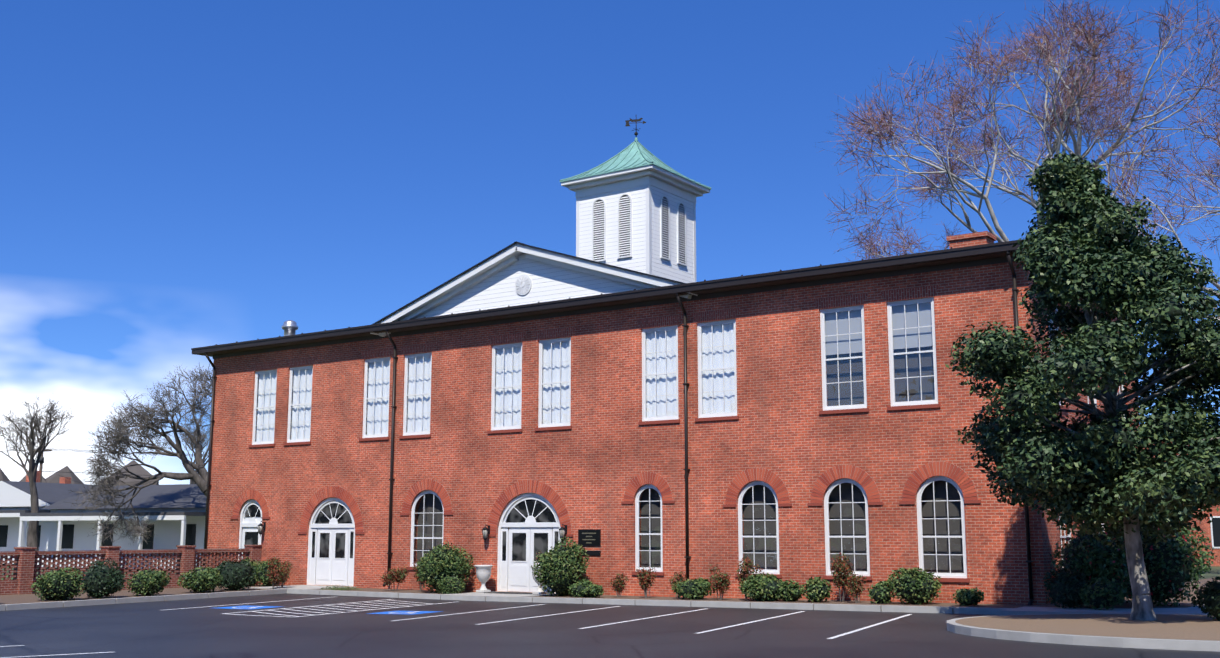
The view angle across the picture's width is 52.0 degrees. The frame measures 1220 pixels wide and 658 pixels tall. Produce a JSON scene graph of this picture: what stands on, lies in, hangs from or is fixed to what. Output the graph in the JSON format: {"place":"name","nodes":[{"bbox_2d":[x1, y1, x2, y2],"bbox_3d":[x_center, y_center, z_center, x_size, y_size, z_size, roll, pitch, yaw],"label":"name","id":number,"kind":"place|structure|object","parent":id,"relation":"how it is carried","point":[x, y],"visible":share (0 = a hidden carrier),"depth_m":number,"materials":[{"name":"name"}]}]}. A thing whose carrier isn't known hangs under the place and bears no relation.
{"place":"outdoors","nodes":[
{"label":"outdoors","id":0,"kind":"place"},
{"bbox_2d":[0,593,1219,657],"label":"asphalt","id":1,"kind":"structure","parent":0,"point":[156,629],"depth_m":24.89,"materials":[{"name":"grey asphalt"}]},
{"bbox_2d":[0,545,261,594],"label":"garden wall","id":2,"kind":"structure","parent":1,"relation":"on","point":[25,570],"depth_m":43.23,"materials":[{"name":"brick"}]},
{"bbox_2d":[0,597,911,657],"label":"parking lot markings","id":3,"kind":"object","parent":1,"relation":"on","point":[388,612],"visible":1,"depth_m":32.27,"materials":[{"name":"paint"}]},
{"bbox_2d":[0,575,1219,651],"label":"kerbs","id":4,"kind":"structure","parent":1,"relation":"on","point":[1185,625],"depth_m":29.84,"materials":[{"name":"concrete"}]},
{"bbox_2d":[474,565,546,593],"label":"urn planters","id":5,"kind":"object","parent":4,"relation":"on","point":[483,573],"visible":0.73,"depth_m":40.90,"materials":[{"name":"stone"}]},
{"bbox_2d":[485,592,548,593],"bbox_3d":[-2.989,8.501,40.288,2.050,0.015,0.880,-6,-11,34],"label":"doorstep","id":6,"kind":"object","parent":4,"relation":"on","point":[511,592],"depth_m":40.55,"materials":[{"name":"grey concrete"}]},
{"bbox_2d":[31,521,1219,620],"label":"shrubs","id":7,"kind":"object","parent":1,"relation":"on","point":[1094,572],"visible":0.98,"depth_m":34.30,"materials":[{"name":"green plant"}]},
{"bbox_2d":[945,151,1219,620],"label":"evergreen tree","id":8,"kind":"object","parent":1,"relation":"on","point":[1091,246],"visible":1,"depth_m":24.87,"materials":[{"name":"green plant"}]},
{"bbox_2d":[0,0,1219,484],"label":"sky","id":9,"kind":"structure","parent":0,"point":[177,177],"materials":[{"name":"blue"}]},
{"bbox_2d":[2,564,1219,580],"bbox_3d":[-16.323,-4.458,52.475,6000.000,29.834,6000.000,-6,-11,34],"label":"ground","id":10,"kind":"structure","parent":0,"point":[1214,571],"depth_m":65.40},
{"bbox_2d":[0,460,158,485],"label":"roofs","id":11,"kind":"structure","parent":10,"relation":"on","point":[140,470],"depth_m":207.16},
{"bbox_2d":[0,471,205,568],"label":"houses","id":12,"kind":"structure","parent":10,"relation":"on","point":[179,510],"depth_m":72.92,"materials":[{"name":"white"}]},
{"bbox_2d":[2,444,208,506],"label":"utility pole","id":13,"kind":"object","parent":10,"relation":"on","point":[41,461],"visible":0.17,"depth_m":90.30,"materials":[{"name":"brown wood"}]},
{"bbox_2d":[0,363,212,567],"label":"bare trees","id":14,"kind":"object","parent":10,"relation":"on","point":[197,474],"visible":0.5,"depth_m":68.47,"materials":[{"name":"brown plant"}]},
{"bbox_2d":[206,261,1140,604],"bbox_3d":[0.733,5.005,46.331,33.200,9.440,12.000,-6,-11,34],"label":"building shell","id":15,"kind":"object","parent":10,"relation":"on","point":[596,457],"visible":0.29,"depth_m":38.23,"materials":[{"name":"brick"}]},
{"bbox_2d":[258,521,566,541],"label":"wall lanterns","id":16,"kind":"object","parent":15,"relation":"attached to","point":[485,530],"visible":0.96,"depth_m":41.77,"materials":[{"name":"black metal"}]},
{"bbox_2d":[578,529,600,555],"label":"plaques","id":17,"kind":"object","parent":15,"relation":"attached to","point":[589,537],"visible":0.92,"depth_m":39.56,"materials":[{"name":"black metal"}]},
{"bbox_2d":[203,251,1032,604],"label":"downpipes","id":18,"kind":"object","parent":15,"relation":"attached to","point":[685,469],"visible":0.65,"depth_m":38.30,"materials":[{"name":"brown metal"}]},
{"bbox_2d":[256,302,1052,441],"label":"window blinds","id":19,"kind":"object","parent":15,"relation":"on","point":[924,311],"depth_m":41.27,"materials":[{"name":"white fabric"}]},
{"bbox_2d":[191,239,1131,358],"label":"eaves","id":20,"kind":"object","parent":15,"relation":"on","point":[954,258],"visible":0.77,"depth_m":39.05,"materials":[{"name":"brown"}]},
{"bbox_2d":[281,320,298,335],"bbox_3d":[-13.708,0.325,53.556,0.720,1.400,0.720,-6,-11,34],"label":"roof vent","id":21,"kind":"object","parent":20,"relation":"on","point":[290,327],"visible":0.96,"depth_m":53.39,"materials":[{"name":"grey metal"}]},
{"bbox_2d":[370,241,697,336],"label":"pediment","id":22,"kind":"structure","parent":20,"relation":"on","point":[516,273],"depth_m":42.47,"materials":[{"name":"white wood"}]},
{"bbox_2d":[559,118,710,282],"bbox_3d":[1.004,-4.550,47.572,4.212,7.500,4.212,-6,-11,34],"label":"cupola","id":23,"kind":"object","parent":20,"relation":"on","point":[635,205],"visible":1,"depth_m":46.24,"materials":[{"name":"white wood"}]},
{"bbox_2d":[946,231,996,248],"bbox_3d":[10.671,-2.215,36.872,1.220,1.050,0.820,-6,-11,34],"label":"chimney","id":24,"kind":"object","parent":20,"relation":"on","point":[971,239],"visible":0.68,"depth_m":36.62,"materials":[{"name":"brick"}]},
{"bbox_2d":[231,285,1130,581],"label":"brick trim","id":25,"kind":"structure","parent":15,"relation":"attached to","point":[917,479],"depth_m":38.62,"materials":[{"name":"red brick"}]},
{"bbox_2d":[238,297,1124,592],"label":"frames","id":26,"kind":"structure","parent":15,"relation":"on","point":[512,575],"depth_m":40.91,"materials":[{"name":"white paint"}]},
{"bbox_2d":[244,499,558,560],"bbox_3d":[-8.028,7.215,44.879,15.520,2.010,0.037,-6,-11,34],"label":"door glass","id":27,"kind":"object","parent":26,"relation":"attached to","point":[519,540],"visible":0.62,"depth_m":41.72,"materials":[{"name":"grey glass"}]},
{"bbox_2d":[255,303,1120,572],"bbox_3d":[1.326,4.698,44.962,30.413,7.405,10.162,-6,-11,34],"label":"glass","id":28,"kind":"object","parent":26,"relation":"attached to","point":[676,414],"visible":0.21,"depth_m":37.88,"materials":[{"name":"grey glass"}]},
{"bbox_2d":[815,0,1219,261],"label":"sycamore","id":29,"kind":"object","parent":10,"relation":"on","point":[1064,115],"visible":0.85,"depth_m":48.06,"materials":[{"name":"brown plant"}]},
{"bbox_2d":[1075,82,1219,320],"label":"sycamore","id":30,"kind":"object","parent":10,"relation":"on","point":[1197,208],"visible":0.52,"depth_m":47.00,"materials":[{"name":"brown plant"}]},
{"bbox_2d":[1143,429,1219,565],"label":"buildings","id":31,"kind":"structure","parent":10,"relation":"on","point":[1212,530],"depth_m":74.69,"materials":[{"name":"brick"}]}
]}

